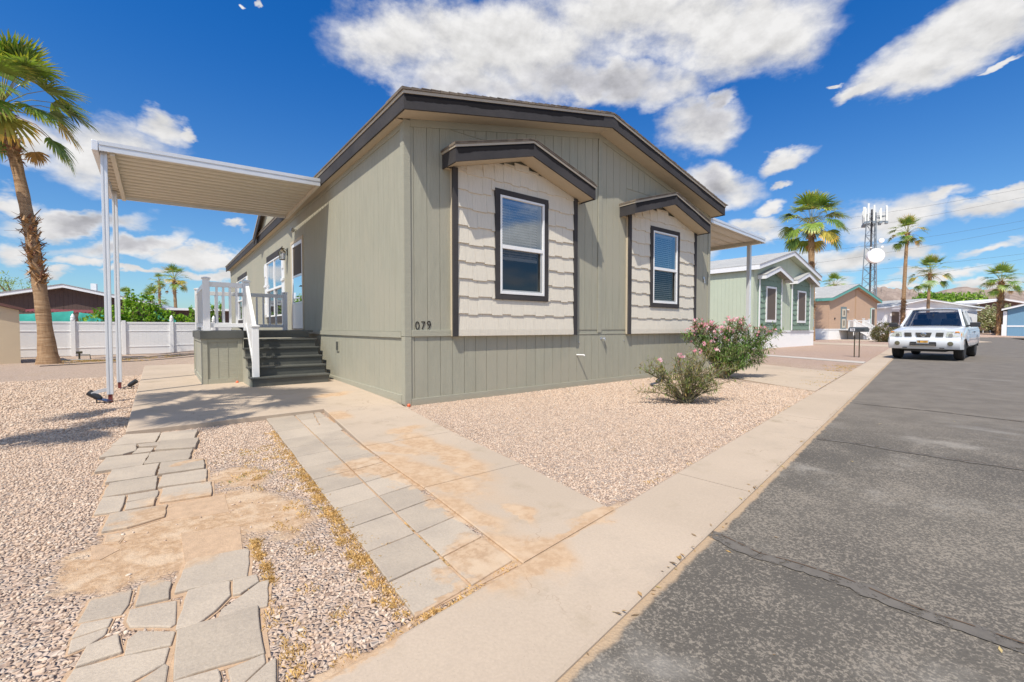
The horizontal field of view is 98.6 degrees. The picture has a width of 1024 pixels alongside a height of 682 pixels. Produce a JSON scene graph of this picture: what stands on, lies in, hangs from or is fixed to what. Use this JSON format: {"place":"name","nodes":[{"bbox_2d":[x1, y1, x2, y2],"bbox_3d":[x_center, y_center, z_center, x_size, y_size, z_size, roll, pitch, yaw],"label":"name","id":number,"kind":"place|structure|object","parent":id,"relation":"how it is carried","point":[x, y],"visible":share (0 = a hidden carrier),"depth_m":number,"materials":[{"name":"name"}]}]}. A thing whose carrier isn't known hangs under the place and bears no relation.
{"place":"outdoors","nodes":[
{"label":"outdoors","id":0,"kind":"place"},
{"bbox_2d":[0,375,817,681],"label":"gravel","id":1,"kind":"structure","parent":0,"point":[60,391],"depth_m":4.21,"materials":[{"name":"gravel"}]},
{"bbox_2d":[59,353,856,681],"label":"sand","id":2,"kind":"structure","parent":0,"point":[301,475],"depth_m":2.10,"materials":[{"name":"sand"}]},
{"bbox_2d":[0,333,1023,681],"bbox_3d":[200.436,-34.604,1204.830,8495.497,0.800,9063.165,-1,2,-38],"label":"ground","id":3,"kind":"structure","parent":0,"point":[154,553],"depth_m":2.34,"materials":[{"name":"gravel"}]},
{"bbox_2d":[0,303,25,363],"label":"garden shed","id":4,"kind":"structure","parent":3,"relation":"on","point":[10,353],"depth_m":15.66,"materials":[{"name":"brown metal"}]},
{"bbox_2d":[0,270,47,291],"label":"mesquite tree","id":5,"kind":"object","parent":3,"relation":"on","point":[7,285],"visible":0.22,"depth_m":47.16,"materials":[{"name":"green plant"}]},
{"bbox_2d":[0,29,101,364],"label":"fan palm","id":6,"kind":"object","parent":3,"relation":"on","point":[25,61],"visible":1,"depth_m":15.28,"materials":[{"name":"green plant"}]},
{"bbox_2d":[19,309,146,316],"bbox_3d":[-24.615,-0.612,25.061,6.498,2.508,1.836,0,2,-4],"label":"patio awning","id":7,"kind":"object","parent":3,"relation":"on","point":[65,310],"visible":0.27,"depth_m":24.66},
{"bbox_2d":[19,311,72,321],"bbox_3d":[-24.496,-0.786,22.944,3.122,1.580,0.131,0,2,-3],"label":"shade cloth","id":8,"kind":"object","parent":7,"relation":"hanging from","point":[61,316],"visible":0.12,"depth_m":22.94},
{"bbox_2d":[0,283,228,339],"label":"brown home","id":9,"kind":"object","parent":3,"relation":"on","point":[64,296],"visible":0.16,"depth_m":28.14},
{"bbox_2d":[19,314,231,356],"bbox_3d":[-18.796,-0.259,21.023,11.493,2.040,0.233,-1,2,-41],"label":"vinyl fence","id":10,"kind":"object","parent":3,"relation":"on","point":[72,336],"visible":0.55,"depth_m":20.95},
{"bbox_2d":[78,288,186,342],"bbox_3d":[-18.835,-0.955,22.067,4.213,3.390,1.639,-1,2,-38],"label":"citrus tree","id":11,"kind":"object","parent":3,"relation":"on","point":[130,308],"visible":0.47,"depth_m":21.99,"materials":[{"name":"green plant"}]},
{"bbox_2d":[140,284,168,304],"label":"fan palm","id":12,"kind":"object","parent":3,"relation":"on","point":[150,289],"visible":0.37,"depth_m":54.81,"materials":[{"name":"green plant"}]},
{"bbox_2d":[147,272,167,302],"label":"fan palm","id":13,"kind":"object","parent":3,"relation":"on","point":[158,288],"visible":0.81,"depth_m":69.67,"materials":[{"name":"green plant"}]},
{"bbox_2d":[157,261,191,307],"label":"fan palm","id":14,"kind":"object","parent":3,"relation":"on","point":[172,268],"visible":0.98,"depth_m":41.69,"materials":[{"name":"green plant"}]},
{"bbox_2d":[182,301,221,322],"bbox_3d":[-16.758,-0.755,23.777,2.355,2.881,1.261,-1,2,-38],"label":"citrus tree","id":15,"kind":"object","parent":3,"relation":"on","point":[212,309],"visible":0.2,"depth_m":23.75,"materials":[{"name":"green plant"}]},
{"bbox_2d":[91,139,319,401],"bbox_3d":[-5.728,-1.103,8.552,3.175,4.038,3.198,-1,2,-38],"label":"patio cover","id":16,"kind":"object","parent":3,"relation":"on","point":[132,173],"visible":0.98,"depth_m":7.96,"materials":[{"name":"white metal"}]},
{"bbox_2d":[126,364,392,433],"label":"patio slab","id":17,"kind":"structure","parent":3,"relation":"on","point":[175,397],"depth_m":6.24,"materials":[{"name":"concrete"}]},
{"bbox_2d":[192,277,329,386],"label":"porch steps","id":18,"kind":"structure","parent":3,"relation":"on","point":[225,356],"depth_m":8.06,"materials":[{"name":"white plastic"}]},
{"bbox_2d":[60,414,517,681],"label":"sand bed","id":19,"kind":"object","parent":3,"relation":"on","point":[200,543],"visible":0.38,"depth_m":2.15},
{"bbox_2d":[68,628,107,654],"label":"broken paver","id":20,"kind":"object","parent":19,"relation":"on","point":[80,643],"visible":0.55,"depth_m":1.51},
{"bbox_2d":[71,618,112,638],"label":"paver","id":21,"kind":"object","parent":19,"relation":"on","point":[83,629],"visible":0.52,"depth_m":1.58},
{"bbox_2d":[75,634,121,668],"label":"paver","id":22,"kind":"object","parent":19,"relation":"on","point":[102,649],"visible":0.72,"depth_m":1.45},
{"bbox_2d":[77,590,131,623],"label":"broken paver","id":23,"kind":"object","parent":19,"relation":"on","point":[108,606],"visible":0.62,"depth_m":1.69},
{"bbox_2d":[94,495,125,515],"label":"broken paver","id":24,"kind":"object","parent":19,"relation":"on","point":[109,505],"visible":0.67,"depth_m":2.65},
{"bbox_2d":[66,647,169,681],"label":"broken paver","id":25,"kind":"object","parent":19,"relation":"on","point":[132,667],"visible":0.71,"depth_m":1.38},
{"bbox_2d":[99,443,136,459],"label":"broken paver","id":26,"kind":"object","parent":19,"relation":"on","point":[121,450],"visible":0.77,"depth_m":3.83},
{"bbox_2d":[94,453,149,474],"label":"paver","id":27,"kind":"object","parent":19,"relation":"on","point":[107,464],"visible":0.71,"depth_m":3.50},
{"bbox_2d":[102,475,157,497],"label":"paver","id":28,"kind":"object","parent":19,"relation":"on","point":[134,486],"visible":0.61,"depth_m":2.96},
{"bbox_2d":[105,463,158,485],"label":"paver","id":29,"kind":"object","parent":19,"relation":"on","point":[132,472],"visible":0.66,"depth_m":3.25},
{"bbox_2d":[101,504,167,533],"bbox_3d":[-2.127,1.017,2.499,0.276,0.053,0.292,-1,2,-38],"label":"broken paver","id":30,"kind":"object","parent":19,"relation":"on","point":[122,520],"visible":0.68,"depth_m":2.48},
{"bbox_2d":[111,432,160,446],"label":"paver","id":31,"kind":"object","parent":19,"relation":"on","point":[139,438],"visible":0.66,"depth_m":4.23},
{"bbox_2d":[125,496,155,510],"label":"paver","id":32,"kind":"object","parent":19,"relation":"on","point":[142,503],"visible":0.6,"depth_m":2.67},
{"bbox_2d":[127,490,158,501],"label":"paver","id":33,"kind":"object","parent":19,"relation":"on","point":[139,496],"visible":0.56,"depth_m":2.81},
{"bbox_2d":[124,631,175,655],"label":"broken paver","id":34,"kind":"object","parent":19,"relation":"on","point":[140,641],"visible":0.66,"depth_m":1.50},
{"bbox_2d":[126,601,176,627],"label":"broken paver","id":35,"kind":"object","parent":19,"relation":"on","point":[161,615],"visible":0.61,"depth_m":1.64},
{"bbox_2d":[135,579,171,607],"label":"broken paver","id":36,"kind":"object","parent":19,"relation":"on","point":[155,591],"visible":0.73,"depth_m":1.77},
{"bbox_2d":[140,664,168,681],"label":"broken paver","id":37,"kind":"object","parent":19,"relation":"on","point":[159,674],"visible":0.89,"depth_m":1.36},
{"bbox_2d":[144,449,192,464],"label":"paver","id":38,"kind":"object","parent":19,"relation":"on","point":[159,457],"visible":0.69,"depth_m":3.67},
{"bbox_2d":[155,437,198,451],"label":"broken paver","id":39,"kind":"object","parent":19,"relation":"on","point":[177,444],"visible":0.73,"depth_m":4.02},
{"bbox_2d":[157,429,197,441],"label":"paver","id":40,"kind":"object","parent":19,"relation":"on","point":[184,434],"visible":0.69,"depth_m":4.42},
{"bbox_2d":[158,458,204,476],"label":"paver","id":41,"kind":"object","parent":19,"relation":"on","point":[171,467],"visible":0.73,"depth_m":3.39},
{"bbox_2d":[158,469,206,488],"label":"paver","id":42,"kind":"object","parent":19,"relation":"on","point":[184,478],"visible":0.75,"depth_m":3.12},
{"bbox_2d":[159,481,211,503],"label":"paver","id":43,"kind":"object","parent":19,"relation":"on","point":[186,492],"visible":0.75,"depth_m":2.86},
{"bbox_2d":[174,669,220,681],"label":"broken paver","id":44,"kind":"object","parent":19,"relation":"on","point":[212,676],"visible":1,"depth_m":1.34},
{"bbox_2d":[175,581,230,630],"bbox_3d":[-1.192,1.042,1.718,0.159,0.051,0.272,-1,2,-28],"label":"broken paver","id":45,"kind":"object","parent":19,"relation":"on","point":[202,604],"visible":0.71,"depth_m":1.71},
{"bbox_2d":[174,548,249,594],"bbox_3d":[-1.319,1.034,1.964,0.258,0.053,0.294,-1,2,-28],"label":"broken paver","id":46,"kind":"object","parent":19,"relation":"on","point":[202,571],"visible":0.72,"depth_m":1.94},
{"bbox_2d":[173,605,264,681],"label":"broken paver","id":47,"kind":"object","parent":19,"relation":"on","point":[219,642],"visible":0.86,"depth_m":1.49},
{"bbox_2d":[218,580,268,616],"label":"broken paver","id":48,"kind":"object","parent":19,"relation":"on","point":[256,594],"visible":0.65,"depth_m":1.73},
{"bbox_2d":[233,574,258,596],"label":"broken paver","id":49,"kind":"object","parent":19,"relation":"on","point":[242,585],"visible":0.6,"depth_m":1.83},
{"bbox_2d":[228,654,265,681],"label":"broken paver","id":50,"kind":"object","parent":19,"relation":"on","point":[246,671],"visible":0.63,"depth_m":1.38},
{"bbox_2d":[247,658,276,681],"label":"broken paver","id":51,"kind":"object","parent":19,"relation":"on","point":[266,672],"visible":0.89,"depth_m":1.35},
{"bbox_2d":[266,415,298,425],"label":"paver","id":52,"kind":"object","parent":19,"relation":"on","point":[278,420],"visible":0.69,"depth_m":5.20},
{"bbox_2d":[272,421,305,433],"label":"paver","id":53,"kind":"object","parent":19,"relation":"on","point":[286,426],"visible":0.62,"depth_m":4.81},
{"bbox_2d":[277,428,312,441],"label":"paver","id":54,"kind":"object","parent":19,"relation":"on","point":[293,433],"visible":0.6,"depth_m":4.49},
{"bbox_2d":[283,435,320,449],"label":"paver","id":55,"kind":"object","parent":19,"relation":"on","point":[300,441],"visible":0.6,"depth_m":4.16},
{"bbox_2d":[290,442,329,456],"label":"paver","id":56,"kind":"object","parent":19,"relation":"on","point":[299,451],"visible":0.66,"depth_m":3.88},
{"bbox_2d":[296,451,338,467],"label":"paver","id":57,"kind":"object","parent":19,"relation":"on","point":[311,460],"visible":0.69,"depth_m":3.59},
{"bbox_2d":[308,423,342,434],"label":"paver","id":58,"kind":"object","parent":19,"relation":"on","point":[320,429],"visible":0.66,"depth_m":4.71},
{"bbox_2d":[304,460,349,479],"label":"paver","id":59,"kind":"object","parent":19,"relation":"on","point":[325,470],"visible":0.62,"depth_m":3.32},
{"bbox_2d":[316,430,348,442],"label":"paver","id":60,"kind":"object","parent":19,"relation":"on","point":[330,436],"visible":0.62,"depth_m":4.40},
{"bbox_2d":[314,471,362,493],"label":"paver","id":61,"kind":"object","parent":19,"relation":"on","point":[338,481],"visible":0.66,"depth_m":3.06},
{"bbox_2d":[324,437,357,450],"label":"paver","id":62,"kind":"object","parent":19,"relation":"on","point":[339,443],"visible":0.61,"depth_m":4.09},
{"bbox_2d":[324,483,376,508],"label":"paver","id":63,"kind":"object","parent":19,"relation":"on","point":[348,496],"visible":0.66,"depth_m":2.81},
{"bbox_2d":[332,444,369,460],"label":"paver","id":64,"kind":"object","parent":19,"relation":"on","point":[341,454],"visible":0.64,"depth_m":3.81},
{"bbox_2d":[342,453,381,470],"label":"paver","id":65,"kind":"object","parent":19,"relation":"on","point":[360,461],"visible":0.63,"depth_m":3.52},
{"bbox_2d":[337,497,392,528],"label":"paver","id":66,"kind":"object","parent":19,"relation":"on","point":[365,511],"visible":0.64,"depth_m":2.56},
{"bbox_2d":[353,462,396,482],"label":"paver","id":67,"kind":"object","parent":19,"relation":"on","point":[372,472],"visible":0.68,"depth_m":3.26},
{"bbox_2d":[349,513,413,552],"bbox_3d":[-0.690,1.026,2.332,0.282,0.051,0.340,-1,2,-38],"label":"paver","id":68,"kind":"object","parent":19,"relation":"on","point":[389,528],"visible":0.68,"depth_m":2.31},
{"bbox_2d":[366,473,411,496],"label":"paver","id":69,"kind":"object","parent":19,"relation":"on","point":[379,487],"visible":0.69,"depth_m":3.01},
{"bbox_2d":[368,534,438,583],"bbox_3d":[-0.513,1.030,2.077,0.282,0.051,0.329,-1,2,-38],"label":"paver","id":70,"kind":"object","parent":19,"relation":"on","point":[403,557],"visible":0.69,"depth_m":2.05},
{"bbox_2d":[380,485,430,512],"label":"paver","id":71,"kind":"object","parent":19,"relation":"on","point":[402,499],"visible":0.68,"depth_m":2.76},
{"bbox_2d":[397,499,453,532],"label":"paver","id":72,"kind":"object","parent":19,"relation":"on","point":[420,517],"visible":0.68,"depth_m":2.51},
{"bbox_2d":[390,559,467,618],"bbox_3d":[-0.345,1.039,1.840,0.276,0.051,0.311,-1,2,-38],"label":"paver","id":73,"kind":"object","parent":19,"relation":"on","point":[442,583],"visible":0.73,"depth_m":1.82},
{"bbox_2d":[418,517,480,557],"bbox_3d":[-0.326,1.027,2.282,0.271,0.050,0.338,-1,2,-38],"label":"paver","id":74,"kind":"object","parent":19,"relation":"on","point":[448,537],"visible":0.65,"depth_m":2.26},
{"bbox_2d":[443,538,511,585],"bbox_3d":[-0.161,1.033,2.044,0.269,0.050,0.318,-1,2,-38],"label":"paver","id":75,"kind":"object","parent":19,"relation":"on","point":[475,562],"visible":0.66,"depth_m":2.02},
{"bbox_2d":[324,401,612,563],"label":"walkway","id":76,"kind":"structure","parent":3,"relation":"on","point":[521,513],"depth_m":3.09,"materials":[{"name":"concrete"}]},
{"bbox_2d":[225,86,727,405],"bbox_3d":[-4.480,-1.886,16.311,8.590,5.170,20.755,-1,2,-38],"label":"manufactured home","id":77,"kind":"object","parent":3,"relation":"on","point":[420,246],"visible":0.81,"depth_m":7.49,"materials":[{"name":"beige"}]},
{"bbox_2d":[237,277,245,319],"bbox_3d":[-11.157,-1.738,18.602,0.442,2.300,3.300,-1,2,-38],"label":"window","id":78,"kind":"structure","parent":77,"relation":"in","point":[240,308],"depth_m":19.13,"materials":[{"name":"white plastic"}]},
{"bbox_2d":[266,254,281,316],"bbox_3d":[-6.893,-1.579,13.192,0.442,2.300,2.920,-1,2,-38],"label":"window","id":79,"kind":"structure","parent":77,"relation":"in","point":[273,269],"depth_m":13.28,"materials":[{"name":"glass"}]},
{"bbox_2d":[291,239,302,328],"bbox_3d":[-5.270,-1.364,10.823,0.120,2.130,1.100,-1,2,-38],"label":"storm door","id":80,"kind":"structure","parent":77,"relation":"in","point":[297,312],"depth_m":10.85,"materials":[{"name":"glass"}]},
{"bbox_2d":[500,194,544,295],"bbox_3d":[0.051,-1.530,7.349,1.530,2.145,0.442,-1,2,-38],"label":"window","id":81,"kind":"structure","parent":77,"relation":"in","point":[522,266],"depth_m":7.31,"materials":[{"name":"glass"}]},
{"bbox_2d":[653,230,677,303],"bbox_3d":[3.256,-1.604,9.873,1.530,2.145,0.442,-1,2,-38],"label":"window","id":82,"kind":"structure","parent":77,"relation":"in","point":[665,279],"depth_m":9.84,"materials":[{"name":"glass"}]},
{"bbox_2d":[322,348,893,681],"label":"sidewalk","id":83,"kind":"structure","parent":3,"relation":"on","point":[548,615],"depth_m":1.88,"materials":[{"name":"concrete"}]},
{"bbox_2d":[630,339,742,404],"bbox_3d":[2.520,0.449,6.358,1.698,0.947,0.821,0,2,-5],"label":"oleander shrub","id":84,"kind":"object","parent":3,"relation":"on","point":[687,389],"visible":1,"depth_m":6.28,"materials":[{"name":"green plant"}]},
{"bbox_2d":[680,315,785,377],"bbox_3d":[4.737,0.117,9.486,2.062,1.386,1.154,-1,2,-19],"label":"oleander shrub","id":85,"kind":"object","parent":3,"relation":"on","point":[730,352],"visible":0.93,"depth_m":9.38,"materials":[{"name":"green plant"}]},
{"bbox_2d":[709,251,821,348],"bbox_3d":[9.986,-2.392,31.871,8.810,5.665,18.740,-1,2,-38],"label":"green home","id":86,"kind":"object","parent":3,"relation":"on","point":[784,285],"visible":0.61,"depth_m":23.85,"materials":[{"name":"green"}]},
{"bbox_2d":[765,286,776,321],"bbox_3d":[13.746,-1.936,23.369,1.280,1.885,0.065,-1,2,-38],"label":"window","id":87,"kind":"structure","parent":86,"relation":"in","point":[771,292],"depth_m":23.34,"materials":[{"name":"glass"}]},
{"bbox_2d":[797,290,805,322],"bbox_3d":[17.108,-2.009,26.017,1.280,1.885,0.065,-1,2,-38],"label":"window","id":88,"kind":"structure","parent":86,"relation":"in","point":[801,297],"depth_m":25.97,"materials":[{"name":"glass"}]},
{"bbox_2d":[761,354,864,363],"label":"footpath","id":89,"kind":"structure","parent":3,"relation":"on","point":[849,361],"depth_m":14.88,"materials":[{"name":"concrete"}]},
{"bbox_2d":[778,189,851,340],"bbox_3d":[24.937,-6.340,36.763,5.394,12.874,5.359,-1,2,-38],"label":"fan palm","id":90,"kind":"object","parent":3,"relation":"on","point":[813,200],"visible":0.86,"depth_m":36.42,"materials":[{"name":"green plant"}]},
{"bbox_2d":[815,284,882,339],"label":"tan home","id":91,"kind":"object","parent":3,"relation":"on","point":[837,307],"visible":0.34,"depth_m":42.09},
{"bbox_2d":[848,327,868,356],"bbox_3d":[12.766,0.069,16.241,0.206,1.165,0.640,0,2,-10],"label":"mailbox","id":92,"kind":"object","parent":3,"relation":"on","point":[858,329],"visible":1,"depth_m":16.20,"materials":[{"name":"white paint"}]},
{"bbox_2d":[861,203,887,295],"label":"cell tower","id":93,"kind":"structure","parent":3,"relation":"on","point":[875,255],"depth_m":117.78,"materials":[{"name":"metal"}]},
{"bbox_2d":[869,319,898,341],"bbox_3d":[29.079,-0.728,34.161,2.459,2.020,2.212,1,2,25],"label":"dry bush","id":94,"kind":"object","parent":3,"relation":"on","point":[878,335],"visible":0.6,"depth_m":33.87,"materials":[{"name":"green plant"}]},
{"bbox_2d":[887,214,928,326],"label":"fan palm","id":95,"kind":"object","parent":3,"relation":"on","point":[907,222],"visible":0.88,"depth_m":55.53,"materials":[{"name":"green plant"}]},
{"bbox_2d":[877,298,984,333],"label":"white home","id":96,"kind":"object","parent":3,"relation":"on","point":[888,311],"visible":0.31,"depth_m":60.56,"materials":[{"name":"paint"}]},
{"bbox_2d":[908,254,953,312],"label":"fan palm","id":97,"kind":"object","parent":3,"relation":"on","point":[931,260],"visible":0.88,"depth_m":51.50,"materials":[{"name":"green plant"}]},
{"bbox_2d":[912,291,957,301],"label":"shade tree","id":98,"kind":"object","parent":3,"relation":"on","point":[938,296],"visible":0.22,"depth_m":79.24,"materials":[{"name":"green plant"}]},
{"bbox_2d":[949,290,987,300],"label":"shade tree","id":99,"kind":"object","parent":3,"relation":"on","point":[969,295],"visible":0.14,"depth_m":78.85,"materials":[{"name":"green plant"}]},
{"bbox_2d":[955,299,1023,330],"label":"house","id":100,"kind":"structure","parent":3,"relation":"on","point":[990,302],"depth_m":71.95,"materials":[{"name":"white paint"}]},
{"bbox_2d":[976,303,1010,330],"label":"oleander hedge","id":101,"kind":"object","parent":3,"relation":"on","point":[987,320],"visible":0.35,"depth_m":63.53,"materials":[{"name":"green plant"}]},
{"bbox_2d":[977,262,1023,334],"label":"fan palm","id":102,"kind":"object","parent":3,"relation":"on","point":[999,290],"visible":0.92,"depth_m":55.62,"materials":[{"name":"green plant"}]},
{"bbox_2d":[1001,304,1023,335],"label":"blue home","id":103,"kind":"object","parent":3,"relation":"on","point":[1013,321],"visible":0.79,"depth_m":54.56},
{"bbox_2d":[0,0,1023,308],"label":"sky","id":104,"kind":"structure","parent":0,"point":[901,105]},
{"bbox_2d":[705,361,845,391],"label":"driveway","id":105,"kind":"structure","parent":0,"point":[793,377],"depth_m":9.69,"materials":[{"name":"concrete"}]},
{"bbox_2d":[711,218,765,361],"bbox_3d":[4.147,-1.314,14.822,3.248,3.914,6.868,-1,2,-38],"label":"carport awning","id":106,"kind":"object","parent":105,"relation":"on","point":[724,235],"visible":0.16,"depth_m":13.14,"materials":[{"name":"white metal"}]},
{"bbox_2d":[557,337,1023,681],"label":"street","id":107,"kind":"structure","parent":0,"point":[943,537],"depth_m":2.10,"materials":[{"name":"asphalt"}]},
{"bbox_2d":[441,368,1002,654],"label":"leaf litter","id":108,"kind":"object","parent":107,"relation":"on","point":[679,557],"visible":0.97,"depth_m":2.07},
{"bbox_2d":[709,531,1023,652],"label":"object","id":109,"kind":"object","parent":107,"relation":"on","point":[977,630],"visible":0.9,"depth_m":1.81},
{"bbox_2d":[712,531,1023,642],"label":"street crack","id":110,"kind":"object","parent":109,"relation":"on","point":[876,590],"visible":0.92,"depth_m":1.82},
{"bbox_2d":[818,438,1023,469],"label":"street patch","id":111,"kind":"object","parent":107,"relation":"on","point":[923,454],"visible":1,"depth_m":3.81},
{"bbox_2d":[888,308,980,359],"bbox_3d":[15.982,-0.308,16.601,5.386,1.819,2.413,-1,2,-39],"label":"pickup truck","id":112,"kind":"object","parent":107,"relation":"on","point":[957,333],"visible":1,"depth_m":15.41,"materials":[{"name":"white paint"}]},
{"bbox_2d":[813,339,887,346],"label":"driveway","id":113,"kind":"structure","parent":0,"point":[875,345],"depth_m":30.36,"materials":[{"name":"concrete"}]},
{"bbox_2d":[839,318,876,339],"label":"front steps","id":114,"kind":"structure","parent":113,"relation":"on","point":[856,323],"depth_m":41.27,"materials":[{"name":"white plastic"}]},
{"bbox_2d":[872,286,922,300],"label":"mountains","id":115,"kind":"structure","parent":0,"point":[884,293],"depth_m":1063.60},
{"bbox_2d":[923,287,1023,300],"bbox_3d":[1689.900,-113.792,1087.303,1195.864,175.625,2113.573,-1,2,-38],"label":"mountains","id":116,"kind":"structure","parent":0,"point":[1014,296],"depth_m":1687.25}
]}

